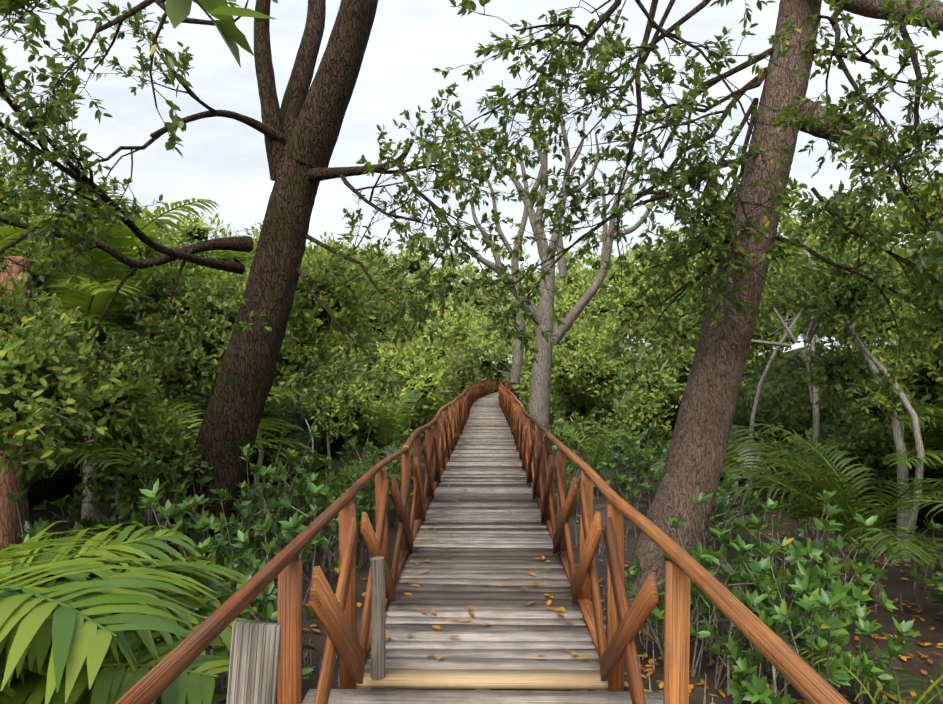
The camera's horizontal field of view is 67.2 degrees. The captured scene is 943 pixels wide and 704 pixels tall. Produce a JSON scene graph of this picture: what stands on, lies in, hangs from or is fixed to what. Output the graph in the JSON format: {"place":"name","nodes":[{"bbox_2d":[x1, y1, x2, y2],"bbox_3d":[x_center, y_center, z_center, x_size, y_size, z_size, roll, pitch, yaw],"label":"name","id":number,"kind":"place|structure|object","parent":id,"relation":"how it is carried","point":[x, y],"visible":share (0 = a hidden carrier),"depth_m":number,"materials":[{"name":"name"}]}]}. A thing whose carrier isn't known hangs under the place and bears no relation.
{"place":"outdoors","nodes":[
{"label":"outdoors","id":0,"kind":"place"},
{"bbox_2d":[0,0,942,424],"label":"canopy","id":1,"kind":"object","parent":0,"point":[222,12],"depth_m":5.39,"materials":[{"name":"green plant"}]},
{"bbox_2d":[0,0,942,363],"bbox_3d":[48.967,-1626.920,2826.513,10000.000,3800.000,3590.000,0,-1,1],"label":"sky","id":2,"kind":"structure","parent":0,"point":[222,162],"depth_m":3203.49,"materials":[{"name":"white"}]},
{"bbox_2d":[16,396,942,703],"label":"ground","id":3,"kind":"structure","parent":0,"point":[896,584],"depth_m":7.38,"materials":[{"name":"brown soil"}]},
{"bbox_2d":[0,256,33,553],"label":"tree trunk","id":4,"kind":"object","parent":3,"relation":"on","point":[10,526],"visible":0.29,"depth_m":5.85,"materials":[{"name":"red plant"}]},
{"bbox_2d":[0,0,413,591],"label":"tree trunk","id":5,"kind":"object","parent":3,"relation":"on","point":[300,128],"visible":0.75,"depth_m":7.33,"materials":[{"name":"brown plant"}]},
{"bbox_2d":[21,353,887,602],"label":"palm stems","id":6,"kind":"object","parent":3,"relation":"on","point":[87,508],"visible":0.12,"depth_m":9.30,"materials":[{"name":"brown plant"}]},
{"bbox_2d":[0,183,939,560],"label":"thin tree trunks","id":7,"kind":"object","parent":3,"relation":"on","point":[910,517],"visible":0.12,"depth_m":9.61,"materials":[{"name":"grey plant"}]},
{"bbox_2d":[0,152,942,514],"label":"forest leaves","id":8,"kind":"object","parent":7,"relation":"attached to","point":[28,352],"visible":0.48,"depth_m":8.63,"materials":[{"name":"green plant"}]},
{"bbox_2d":[0,406,942,703],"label":"plants","id":9,"kind":"object","parent":3,"relation":"on","point":[808,578],"depth_m":5.59,"materials":[{"name":"green plant"}]},
{"bbox_2d":[0,180,942,527],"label":"bushes","id":10,"kind":"object","parent":3,"relation":"on","point":[784,400],"visible":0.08,"depth_m":12.48,"materials":[{"name":"green plant"}]},
{"bbox_2d":[0,146,942,493],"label":"forest leaves","id":11,"kind":"object","parent":10,"relation":"attached to","point":[484,346],"visible":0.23,"depth_m":18.84,"materials":[{"name":"green plant"}]},
{"bbox_2d":[0,181,942,703],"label":"palm fronds","id":12,"kind":"object","parent":3,"relation":"on","point":[138,601],"visible":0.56,"depth_m":3.70,"materials":[{"name":"green plant"}]},
{"bbox_2d":[46,483,942,703],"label":"undergrowth plants","id":13,"kind":"object","parent":3,"relation":"on","point":[773,671],"visible":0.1,"depth_m":5.89,"materials":[{"name":"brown plant"}]},
{"bbox_2d":[388,393,607,690],"bbox_3d":[0.930,2.814,26.939,2.719,1.065,54.112,0,-1,3],"label":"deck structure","id":14,"kind":"object","parent":3,"relation":"on","point":[516,395],"depth_m":4.47,"materials":[{"name":"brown wood"}]},
{"bbox_2d":[226,556,385,703],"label":"wooden posts","id":15,"kind":"object","parent":14,"relation":"attached to","point":[254,663],"visible":0.94,"depth_m":2.01,"materials":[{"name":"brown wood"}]},
{"bbox_2d":[356,669,607,689],"bbox_3d":[0.077,1.675,3.633,1.361,0.036,0.155,0,-1,1],"label":"wooden plank","id":16,"kind":"object","parent":14,"relation":"on","point":[491,679],"visible":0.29,"depth_m":3.59,"materials":[{"name":"beige wood"}]},
{"bbox_2d":[302,689,662,703],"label":"deck landing","id":17,"kind":"object","parent":14,"relation":"on","point":[361,696],"visible":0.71,"depth_m":3.46,"materials":[{"name":"grey wood"}]},
{"bbox_2d":[364,390,605,669],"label":"deck planks","id":18,"kind":"object","parent":14,"relation":"on","point":[517,632],"visible":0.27,"depth_m":5.28,"materials":[{"name":"grey wood"}]},
{"bbox_2d":[114,378,850,703],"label":"railing","id":19,"kind":"object","parent":18,"relation":"on","point":[335,615],"visible":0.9,"depth_m":3.16,"materials":[{"name":"brown wood"}]},
{"bbox_2d":[365,391,606,658],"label":"deck kerb","id":20,"kind":"structure","parent":18,"relation":"on","point":[586,607],"depth_m":5.48,"materials":[{"name":"brown wood"}]},
{"bbox_2d":[157,400,942,703],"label":"fallen leaves","id":21,"kind":"object","parent":3,"relation":"on","point":[650,661],"visible":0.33,"depth_m":5.55,"materials":[{"name":"orange plant"}]},
{"bbox_2d":[448,74,661,458],"bbox_3d":[1.833,-4.508,19.803,4.457,13.542,12.909,0,-1,1],"label":"tree trunk","id":22,"kind":"object","parent":3,"relation":"on","point":[539,405],"visible":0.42,"depth_m":13.89,"materials":[{"name":"grey plant"}]},
{"bbox_2d":[625,0,942,634],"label":"tree trunk","id":23,"kind":"object","parent":3,"relation":"on","point":[694,461],"visible":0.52,"depth_m":6.22,"materials":[{"name":"brown plant"}]}
]}

